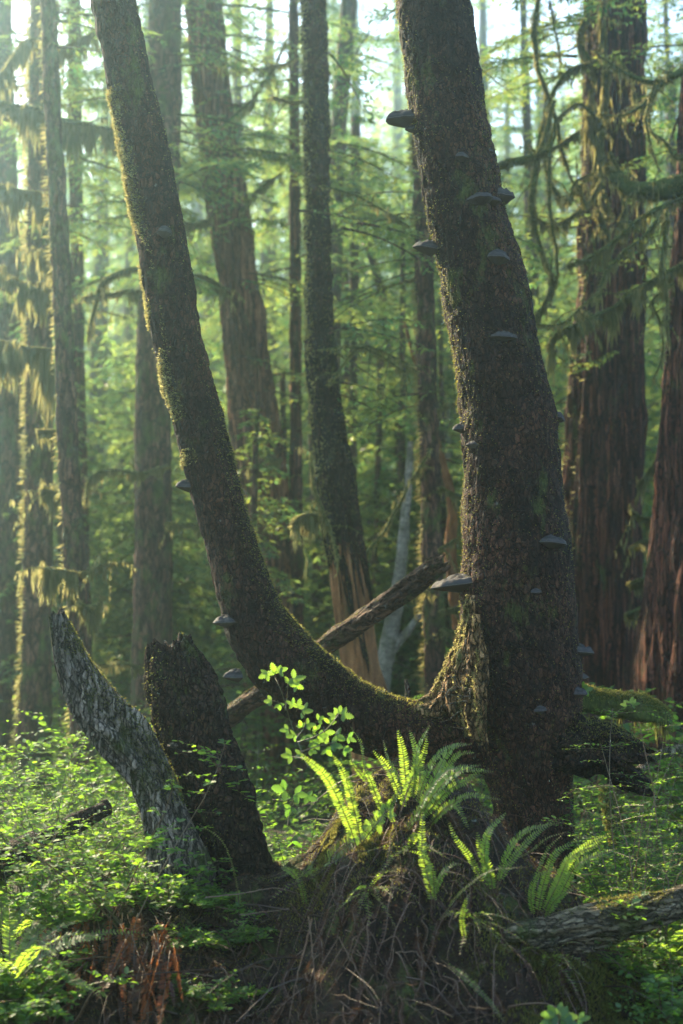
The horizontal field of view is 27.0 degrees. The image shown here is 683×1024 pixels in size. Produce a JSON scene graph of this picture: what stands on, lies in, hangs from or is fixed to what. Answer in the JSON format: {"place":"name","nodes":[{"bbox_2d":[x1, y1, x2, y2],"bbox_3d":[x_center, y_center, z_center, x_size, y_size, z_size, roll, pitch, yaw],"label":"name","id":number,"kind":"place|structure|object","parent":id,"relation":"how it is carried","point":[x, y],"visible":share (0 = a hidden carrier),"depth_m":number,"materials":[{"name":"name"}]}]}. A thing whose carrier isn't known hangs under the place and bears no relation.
{"place":"outdoors","nodes":[
{"label":"outdoors","id":0,"kind":"place"},
{"bbox_2d":[0,652,682,1023],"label":"ground","id":1,"kind":"structure","parent":0,"point":[282,822],"depth_m":13.04,"materials":[{"name":"soil"}]},
{"bbox_2d":[0,984,78,1023],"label":"creeping shrub","id":2,"kind":"object","parent":1,"relation":"on","point":[22,1013],"visible":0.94,"depth_m":5.08,"materials":[{"name":"green plant"}]},
{"bbox_2d":[0,799,111,880],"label":"fallen branch","id":3,"kind":"object","parent":1,"relation":"on","point":[85,812],"visible":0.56,"depth_m":7.13,"materials":[{"name":"brown wood"}]},
{"bbox_2d":[0,0,120,769],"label":"forest tree","id":4,"kind":"object","parent":1,"relation":"on","point":[10,468],"visible":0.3,"depth_m":17.01,"materials":[{"name":"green plant"}]},
{"bbox_2d":[0,302,132,776],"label":"conifer","id":5,"kind":"object","parent":1,"relation":"on","point":[60,696],"visible":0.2,"depth_m":16.69,"materials":[{"name":"green plant"}]},
{"bbox_2d":[0,706,138,908],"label":"shrub","id":6,"kind":"object","parent":1,"relation":"on","point":[29,782],"visible":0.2,"depth_m":7.95,"materials":[{"name":"green plant"}]},
{"bbox_2d":[0,739,141,939],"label":"shrub","id":7,"kind":"object","parent":1,"relation":"on","point":[83,807],"visible":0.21,"depth_m":7.67,"materials":[{"name":"green plant"}]},
{"bbox_2d":[0,751,145,899],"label":"shrub","id":8,"kind":"object","parent":1,"relation":"on","point":[78,800],"visible":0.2,"depth_m":8.39,"materials":[{"name":"green plant"}]},
{"bbox_2d":[0,902,146,995],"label":"sword fern","id":9,"kind":"object","parent":1,"relation":"on","point":[22,962],"visible":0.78,"depth_m":5.49,"materials":[{"name":"green plant"}]},
{"bbox_2d":[0,789,147,899],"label":"shrub","id":10,"kind":"object","parent":1,"relation":"on","point":[123,844],"visible":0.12,"depth_m":7.41,"materials":[{"name":"green plant"}]},
{"bbox_2d":[0,696,147,801],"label":"woodland shrub","id":11,"kind":"object","parent":1,"relation":"on","point":[59,742],"visible":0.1,"depth_m":13.57,"materials":[{"name":"green plant"}]},
{"bbox_2d":[18,224,132,747],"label":"conifer","id":12,"kind":"object","parent":1,"relation":"on","point":[117,567],"visible":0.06,"depth_m":18.23,"materials":[{"name":"green plant"}]},
{"bbox_2d":[0,705,152,882],"bbox_3d":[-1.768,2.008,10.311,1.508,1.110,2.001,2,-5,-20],"label":"woodland shrub","id":13,"kind":"object","parent":1,"relation":"on","point":[92,777],"visible":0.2,"depth_m":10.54,"materials":[{"name":"green plant"}]},
{"bbox_2d":[14,0,166,840],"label":"forest tree","id":14,"kind":"object","parent":1,"relation":"on","point":[75,573],"visible":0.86,"depth_m":12.08,"materials":[{"name":"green plant"}]},
{"bbox_2d":[0,0,197,813],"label":"moss hung tree","id":15,"kind":"object","parent":1,"relation":"on","point":[29,359],"visible":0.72,"depth_m":13.78,"materials":[{"name":"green plant"}]},
{"bbox_2d":[0,0,201,658],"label":"forest tree","id":16,"kind":"object","parent":1,"relation":"on","point":[76,200],"visible":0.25,"depth_m":17.23,"materials":[{"name":"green plant"}]},
{"bbox_2d":[23,17,216,682],"bbox_3d":[-4.591,-2.760,26.265,4.546,14.413,4.407,-1,-5,6],"label":"conifer","id":17,"kind":"object","parent":1,"relation":"on","point":[101,262],"visible":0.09,"depth_m":26.23,"materials":[{"name":"green plant"}]},
{"bbox_2d":[54,142,220,699],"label":"conifer","id":18,"kind":"object","parent":1,"relation":"on","point":[129,336],"visible":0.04,"depth_m":31.06,"materials":[{"name":"green plant"}]},
{"bbox_2d":[5,0,289,794],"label":"forest tree","id":19,"kind":"object","parent":1,"relation":"on","point":[149,475],"visible":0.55,"depth_m":14.93,"materials":[{"name":"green plant"}]},
{"bbox_2d":[53,236,244,727],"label":"conifer","id":20,"kind":"object","parent":1,"relation":"on","point":[126,344],"visible":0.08,"depth_m":22.38,"materials":[{"name":"green plant"}]},
{"bbox_2d":[85,0,223,703],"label":"conifer","id":21,"kind":"object","parent":1,"relation":"on","point":[146,14],"visible":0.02,"depth_m":36.29,"materials":[{"name":"green plant"}]},
{"bbox_2d":[52,238,257,744],"bbox_3d":[-2.189,-0.131,17.547,2.910,7.422,2.561,-4,-6,34],"label":"conifer","id":22,"kind":"object","parent":1,"relation":"on","point":[129,526],"visible":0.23,"depth_m":17.35,"materials":[{"name":"green plant"}]},
{"bbox_2d":[53,32,289,690],"bbox_3d":[-2.684,-1.455,19.848,3.776,10.943,4.290,-3,-6,31],"label":"conifer","id":23,"kind":"object","parent":1,"relation":"on","point":[122,489],"visible":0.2,"depth_m":19.71,"materials":[{"name":"green plant"}]},
{"bbox_2d":[91,336,260,714],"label":"conifer","id":24,"kind":"object","parent":1,"relation":"on","point":[188,504],"visible":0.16,"depth_m":17.80,"materials":[{"name":"green plant"}]},
{"bbox_2d":[54,292,337,680],"bbox_3d":[-2.902,-0.098,28.388,6.639,9.367,6.380,-2,-5,18],"label":"broadleaf tree","id":25,"kind":"object","parent":1,"relation":"on","point":[209,636],"visible":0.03,"depth_m":27.90,"materials":[{"name":"green plant"}]},
{"bbox_2d":[115,0,307,736],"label":"conifer","id":26,"kind":"object","parent":1,"relation":"on","point":[215,363],"visible":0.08,"depth_m":24.89,"materials":[{"name":"green plant"}]},
{"bbox_2d":[62,0,374,792],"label":"cedar tree","id":27,"kind":"object","parent":1,"relation":"on","point":[248,364],"visible":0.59,"depth_m":16.04,"materials":[{"name":"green plant"}]},
{"bbox_2d":[141,391,319,764],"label":"conifer","id":28,"kind":"object","parent":1,"relation":"on","point":[256,439],"visible":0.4,"depth_m":14.32,"materials":[{"name":"green plant"}]},
{"bbox_2d":[128,0,381,703],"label":"conifer","id":29,"kind":"object","parent":1,"relation":"on","point":[262,259],"visible":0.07,"depth_m":30.37,"materials":[{"name":"green plant"}]},
{"bbox_2d":[236,720,338,861],"bbox_3d":[-0.663,1.903,9.213,1.019,1.104,1.326,-3,-6,31],"label":"shrub","id":30,"kind":"object","parent":1,"relation":"on","point":[259,788],"visible":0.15,"depth_m":9.40,"materials":[{"name":"green plant"}]},
{"bbox_2d":[189,0,391,628],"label":"forest tree","id":31,"kind":"object","parent":1,"relation":"on","point":[296,435],"visible":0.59,"depth_m":16.24,"materials":[{"name":"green plant"}]},
{"bbox_2d":[210,372,392,735],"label":"conifer","id":32,"kind":"object","parent":1,"relation":"on","point":[284,419],"visible":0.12,"depth_m":16.47,"materials":[{"name":"green plant"}]},
{"bbox_2d":[256,771,353,864],"bbox_3d":[-0.328,1.892,8.137,1.156,0.850,0.779,0,-5,0],"label":"shrub","id":33,"kind":"object","parent":1,"relation":"on","point":[298,834],"visible":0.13,"depth_m":8.05,"materials":[{"name":"green plant"}]},
{"bbox_2d":[172,0,456,653],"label":"conifer","id":34,"kind":"object","parent":1,"relation":"on","point":[334,8],"visible":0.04,"depth_m":28.15,"materials":[{"name":"green plant"}]},
{"bbox_2d":[234,112,398,761],"bbox_3d":[-0.605,-4.876,20.573,2.359,17.402,2.544,-4,-6,35],"label":"forest tree","id":35,"kind":"object","parent":1,"relation":"on","point":[315,599],"visible":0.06,"depth_m":20.10,"materials":[{"name":"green plant"}]},
{"bbox_2d":[174,116,460,766],"bbox_3d":[0.058,-0.718,19.344,4.659,9.905,4.104,2,-6,-24],"label":"conifer","id":36,"kind":"object","parent":1,"relation":"on","point":[353,283],"visible":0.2,"depth_m":19.71,"materials":[{"name":"green plant"}]},
{"bbox_2d":[204,0,444,767],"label":"forest tree","id":37,"kind":"object","parent":1,"relation":"on","point":[348,8],"visible":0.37,"depth_m":19.45,"materials":[{"name":"green plant"}]},
{"bbox_2d":[195,172,462,651],"bbox_3d":[0.424,-0.636,21.506,4.800,10.203,4.228,-3,-6,30],"label":"conifer","id":38,"kind":"object","parent":1,"relation":"on","point":[286,356],"visible":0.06,"depth_m":21.49,"materials":[{"name":"green plant"}]},
{"bbox_2d":[15,67,665,538],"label":"wood","id":39,"kind":"object","parent":1,"relation":"on","point":[365,127],"depth_m":75.66,"materials":[{"name":"green plant"}]},
{"bbox_2d":[0,758,682,1023],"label":"mound","id":40,"kind":"object","parent":1,"relation":"on","point":[407,940],"visible":0.39,"depth_m":5.45,"materials":[{"name":"soil"}]},
{"bbox_2d":[0,866,125,953],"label":"sword fern","id":41,"kind":"object","parent":40,"relation":"on","point":[19,924],"visible":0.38,"depth_m":6.54,"materials":[{"name":"green plant"}]},
{"bbox_2d":[0,858,134,930],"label":"shrub","id":42,"kind":"object","parent":40,"relation":"on","point":[46,898],"visible":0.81,"depth_m":5.78,"materials":[{"name":"green plant"}]},
{"bbox_2d":[0,944,137,1007],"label":"creeping shrub","id":43,"kind":"object","parent":40,"relation":"on","point":[8,989],"visible":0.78,"depth_m":5.26,"materials":[{"name":"green plant"}]},
{"bbox_2d":[43,912,183,1023],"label":"dead fern","id":44,"kind":"object","parent":40,"relation":"on","point":[125,945],"visible":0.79,"depth_m":5.45,"materials":[{"name":"brown plant"}]},
{"bbox_2d":[0,739,245,928],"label":"shrub","id":45,"kind":"object","parent":40,"relation":"on","point":[150,841],"visible":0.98,"depth_m":5.71,"materials":[{"name":"green plant"}]},
{"bbox_2d":[0,734,257,919],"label":"shrub","id":46,"kind":"object","parent":40,"relation":"on","point":[55,853],"visible":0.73,"depth_m":6.23,"materials":[{"name":"green plant"}]},
{"bbox_2d":[48,607,215,895],"bbox_3d":[-0.912,1.104,6.217,0.768,1.378,0.307,0,-5,0],"label":"grey snag","id":47,"kind":"object","parent":40,"relation":"on","point":[116,729],"visible":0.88,"depth_m":6.17,"materials":[{"name":"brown wood"}]},
{"bbox_2d":[103,850,232,916],"bbox_3d":[-0.733,1.561,5.983,0.587,0.246,0.433,-4,-6,37],"label":"shrub","id":48,"kind":"object","parent":40,"relation":"on","point":[173,895],"visible":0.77,"depth_m":5.95,"materials":[{"name":"green plant"}]},
{"bbox_2d":[142,631,272,887],"bbox_3d":[-0.566,1.222,6.405,0.688,1.374,0.383,0,-5,0],"label":"broken stump","id":49,"kind":"object","parent":40,"relation":"on","point":[185,697],"visible":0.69,"depth_m":6.30,"materials":[{"name":"wood"}]},
{"bbox_2d":[150,906,278,950],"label":"creeping shrub","id":50,"kind":"object","parent":40,"relation":"on","point":[237,938],"visible":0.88,"depth_m":5.66,"materials":[{"name":"green plant"}]},
{"bbox_2d":[178,884,257,917],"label":"creeping shrub","id":51,"kind":"object","parent":40,"relation":"on","point":[208,890],"visible":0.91,"depth_m":5.82,"materials":[{"name":"green plant"}]},
{"bbox_2d":[166,969,272,1011],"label":"creeping shrub","id":52,"kind":"object","parent":40,"relation":"on","point":[233,998],"visible":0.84,"depth_m":5.36,"materials":[{"name":"green plant"}]},
{"bbox_2d":[258,662,356,767],"bbox_3d":[-0.144,0.851,5.951,0.416,0.440,0.210,0,-5,0],"label":"salmonberry","id":53,"kind":"object","parent":40,"relation":"on","point":[322,735],"visible":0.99,"depth_m":5.99,"materials":[{"name":"green plant"}]},
{"bbox_2d":[3,757,672,1023],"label":"dry stalks","id":54,"kind":"object","parent":40,"relation":"on","point":[298,958],"visible":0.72,"depth_m":5.48,"materials":[{"name":"brown plant"}]},
{"bbox_2d":[301,726,376,850],"bbox_3d":[-0.004,1.106,5.641,0.127,0.488,0.349,-4,-7,38],"label":"sword fern","id":55,"kind":"object","parent":40,"relation":"on","point":[341,809],"visible":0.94,"depth_m":5.63,"materials":[{"name":"green plant"}]},
{"bbox_2d":[1,756,679,1023],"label":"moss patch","id":56,"kind":"object","parent":40,"relation":"on","point":[405,822],"visible":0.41,"depth_m":5.73,"materials":[{"name":"green plant"}]},
{"bbox_2d":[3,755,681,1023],"bbox_3d":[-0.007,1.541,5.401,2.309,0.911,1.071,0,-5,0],"label":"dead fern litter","id":57,"kind":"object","parent":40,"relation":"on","point":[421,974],"visible":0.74,"depth_m":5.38,"materials":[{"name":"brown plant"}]},
{"bbox_2d":[278,765,434,953],"bbox_3d":[0.043,1.411,5.810,0.689,0.707,0.756,0,-5,0],"label":"moss patch","id":58,"kind":"object","parent":40,"relation":"on","point":[332,830],"visible":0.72,"depth_m":5.76,"materials":[{"name":"green plant"}]},
{"bbox_2d":[322,807,390,866],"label":"lady fern","id":59,"kind":"object","parent":40,"relation":"on","point":[338,856],"visible":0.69,"depth_m":5.74,"materials":[{"name":"green plant"}]},
{"bbox_2d":[359,725,498,829],"bbox_3d":[0.373,1.091,5.747,0.533,0.459,0.464,-1,-5,12],"label":"sword fern","id":60,"kind":"object","parent":40,"relation":"on","point":[440,777],"visible":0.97,"depth_m":5.76,"materials":[{"name":"green plant"}]},
{"bbox_2d":[410,812,458,911],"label":"sword fern","id":61,"kind":"object","parent":40,"relation":"on","point":[424,856],"visible":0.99,"depth_m":5.42,"materials":[{"name":"green plant"}]},
{"bbox_2d":[441,812,558,947],"bbox_3d":[0.607,1.381,5.368,0.472,0.458,0.472,0,-5,0],"label":"sword fern","id":62,"kind":"object","parent":40,"relation":"on","point":[486,871],"visible":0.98,"depth_m":5.52,"materials":[{"name":"green plant"}]},
{"bbox_2d":[325,788,679,1023],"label":"moss patch","id":63,"kind":"object","parent":40,"relation":"on","point":[603,971],"visible":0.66,"depth_m":5.40,"materials":[{"name":"green plant"}]},
{"bbox_2d":[394,0,674,884],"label":"leaning spruce tree","id":64,"kind":"object","parent":40,"relation":"on","point":[513,660],"visible":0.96,"depth_m":7.33,"materials":[{"name":"brown plant"}]},
{"bbox_2d":[90,0,481,773],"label":"curved spruce tree","id":65,"kind":"object","parent":64,"relation":"attached to","point":[264,630],"visible":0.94,"depth_m":7.41,"materials":[{"name":"brown plant"}]},
{"bbox_2d":[227,554,450,727],"bbox_3d":[-0.096,0.813,8.519,1.576,1.106,0.166,-2,-5,19],"label":"broken pole","id":66,"kind":"object","parent":65,"relation":"attached to","point":[418,580],"visible":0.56,"depth_m":8.40,"materials":[{"name":"brown wood"}]},
{"bbox_2d":[512,832,616,917],"bbox_3d":[0.879,1.448,5.617,0.390,0.362,0.215,0,-5,0],"label":"sword fern","id":67,"kind":"object","parent":40,"relation":"on","point":[559,878],"visible":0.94,"depth_m":5.58,"materials":[{"name":"green plant"}]},
{"bbox_2d":[499,884,682,957],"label":"fallen log","id":68,"kind":"object","parent":40,"relation":"on","point":[593,921],"visible":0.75,"depth_m":5.52,"materials":[{"name":"grey wood"}]},
{"bbox_2d":[541,810,682,901],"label":"shrub","id":69,"kind":"object","parent":40,"relation":"on","point":[585,877],"visible":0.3,"depth_m":6.54,"materials":[{"name":"green plant"}]},
{"bbox_2d":[554,721,682,951],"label":"huckleberry bush","id":70,"kind":"object","parent":40,"relation":"on","point":[667,867],"visible":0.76,"depth_m":6.09,"materials":[{"name":"green plant"}]},
{"bbox_2d":[567,705,682,897],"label":"huckleberry bush","id":71,"kind":"object","parent":40,"relation":"on","point":[635,867],"visible":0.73,"depth_m":6.32,"materials":[{"name":"green plant"}]},
{"bbox_2d":[593,887,682,982],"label":"shrub","id":72,"kind":"object","parent":40,"relation":"on","point":[624,945],"visible":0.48,"depth_m":5.61,"materials":[{"name":"green plant"}]},
{"bbox_2d":[0,701,682,930],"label":"undergrowth","id":73,"kind":"object","parent":1,"relation":"on","point":[269,776],"visible":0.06,"depth_m":12.59,"materials":[{"name":"green plant"}]},
{"bbox_2d":[597,785,640,889],"bbox_3d":[1.487,1.790,7.732,0.198,0.599,0.348,2,-6,-24],"label":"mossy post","id":74,"kind":"object","parent":73,"relation":"on","point":[605,812],"visible":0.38,"depth_m":7.73,"materials":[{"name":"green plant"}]},
{"bbox_2d":[295,732,388,816],"bbox_3d":[0.140,2.034,10.769,1.225,0.999,1.465,5,-7,-43],"label":"woodland shrub","id":75,"kind":"object","parent":1,"relation":"on","point":[352,777],"visible":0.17,"depth_m":10.92,"materials":[{"name":"green plant"}]},
{"bbox_2d":[241,0,445,786],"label":"half barked tree","id":76,"kind":"object","parent":1,"relation":"on","point":[336,517],"visible":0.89,"depth_m":12.06,"materials":[{"name":"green plant"}]},
{"bbox_2d":[284,0,412,669],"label":"conifer","id":77,"kind":"object","parent":1,"relation":"on","point":[355,111],"visible":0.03,"depth_m":39.24,"materials":[{"name":"green plant"}]},
{"bbox_2d":[304,359,452,692],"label":"conifer","id":78,"kind":"object","parent":1,"relation":"on","point":[377,474],"visible":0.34,"depth_m":17.59,"materials":[{"name":"green plant"}]},
{"bbox_2d":[312,237,462,751],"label":"conifer","id":79,"kind":"object","parent":1,"relation":"on","point":[397,680],"visible":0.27,"depth_m":17.65,"materials":[{"name":"green plant"}]},
{"bbox_2d":[230,0,564,690],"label":"conifer","id":80,"kind":"object","parent":1,"relation":"on","point":[403,186],"visible":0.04,"depth_m":23.98,"materials":[{"name":"green plant"}]},
{"bbox_2d":[378,441,421,692],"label":"pale leaning tree","id":81,"kind":"object","parent":1,"relation":"on","point":[392,641],"visible":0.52,"depth_m":14.43,"materials":[{"name":"grey plant"}]},
{"bbox_2d":[349,0,458,667],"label":"conifer","id":82,"kind":"object","parent":1,"relation":"on","point":[397,98],"visible":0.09,"depth_m":58.27,"materials":[{"name":"green plant"}]},
{"bbox_2d":[373,296,463,696],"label":"conifer","id":83,"kind":"object","parent":1,"relation":"on","point":[442,358],"visible":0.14,"depth_m":17.72,"materials":[{"name":"green plant"}]},
{"bbox_2d":[369,321,478,788],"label":"forest tree","id":84,"kind":"object","parent":1,"relation":"on","point":[451,528],"visible":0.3,"depth_m":15.01,"materials":[{"name":"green plant"}]},
{"bbox_2d":[302,0,579,698],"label":"forest tree","id":85,"kind":"object","parent":1,"relation":"on","point":[434,611],"visible":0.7,"depth_m":13.07,"materials":[{"name":"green plant"}]},
{"bbox_2d":[364,1,521,493],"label":"conifer","id":86,"kind":"object","parent":1,"relation":"on","point":[389,66],"depth_m":50.23,"materials":[{"name":"green plant"}]},
{"bbox_2d":[358,172,573,629],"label":"conifer","id":87,"kind":"object","parent":1,"relation":"on","point":[554,314],"visible":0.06,"depth_m":20.04,"materials":[{"name":"green plant"}]},
{"bbox_2d":[405,0,559,455],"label":"conifer","id":88,"kind":"object","parent":1,"relation":"on","point":[483,27],"visible":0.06,"depth_m":39.30,"materials":[{"name":"green plant"}]},
{"bbox_2d":[493,4,575,394],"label":"conifer","id":89,"kind":"object","parent":1,"relation":"on","point":[538,97],"visible":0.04,"depth_m":49.26,"materials":[{"name":"green plant"}]},
{"bbox_2d":[458,0,644,533],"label":"conifer","id":90,"kind":"object","parent":1,"relation":"on","point":[527,124],"visible":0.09,"depth_m":22.55,"materials":[{"name":"green plant"}]},
{"bbox_2d":[445,26,664,656],"bbox_3d":[2.656,-1.021,15.749,3.141,9.103,3.569,-3,-6,30],"label":"conifer","id":91,"kind":"object","parent":1,"relation":"on","point":[650,355],"visible":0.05,"depth_m":15.75,"materials":[{"name":"green plant"}]},
{"bbox_2d":[540,1002,589,1023],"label":"salmonberry","id":92,"kind":"object","parent":1,"relation":"on","point":[552,1012],"visible":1,"depth_m":4.87,"materials":[{"name":"green plant"}]},
{"bbox_2d":[471,0,682,805],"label":"cedar tree","id":93,"kind":"object","parent":1,"relation":"on","point":[605,414],"visible":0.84,"depth_m":13.74,"materials":[{"name":"brown plant"}]},
{"bbox_2d":[512,94,643,502],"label":"conifer","id":94,"kind":"object","parent":1,"relation":"on","point":[562,287],"visible":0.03,"depth_m":26.55,"materials":[{"name":"green plant"}]},
{"bbox_2d":[484,780,682,898],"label":"shrub","id":95,"kind":"object","parent":1,"relation":"on","point":[627,816],"visible":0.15,"depth_m":7.70,"materials":[{"name":"green plant"}]},
{"bbox_2d":[510,0,682,834],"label":"cedar tree","id":96,"kind":"object","parent":1,"relation":"on","point":[657,651],"visible":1,"depth_m":11.81,"materials":[{"name":"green plant"}]},
{"bbox_2d":[556,782,682,899],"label":"shrub","id":97,"kind":"object","parent":1,"relation":"on","point":[599,823],"visible":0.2,"depth_m":7.28,"materials":[{"name":"green plant"}]},
{"bbox_2d":[556,0,682,574],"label":"conifer","id":98,"kind":"object","parent":1,"relation":"on","point":[650,254],"visible":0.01,"depth_m":41.54,"materials":[{"name":"green plant"}]},
{"bbox_2d":[571,882,682,1023],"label":"ground cover","id":99,"kind":"object","parent":1,"relation":"on","point":[640,1012],"visible":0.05,"depth_m":5.36,"materials":[{"name":"green plant"}]},
{"bbox_2d":[582,678,682,856],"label":"woodland shrub","id":100,"kind":"object","parent":1,"relation":"on","point":[652,739],"visible":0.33,"depth_m":9.90,"materials":[{"name":"green plant"}]},
{"bbox_2d":[614,942,682,1023],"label":"shrub","id":101,"kind":"object","parent":1,"relation":"on","point":[663,986],"visible":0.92,"depth_m":5.41,"materials":[{"name":"green plant"}]},
{"bbox_2d":[642,65,680,561],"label":"conifer","id":102,"kind":"object","parent":1,"relation":"on","point":[672,219],"visible":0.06,"depth_m":19.94,"materials":[{"name":"green plant"}]},
{"bbox_2d":[641,0,681,598],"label":"conifer","id":103,"kind":"object","parent":1,"relation":"on","point":[654,16],"visible":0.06,"depth_m":27.83,"materials":[{"name":"green plant"}]},
{"bbox_2d":[12,0,682,498],"label":"sky","id":104,"kind":"structure","parent":0,"point":[496,17],"materials":[{"name":"white"}]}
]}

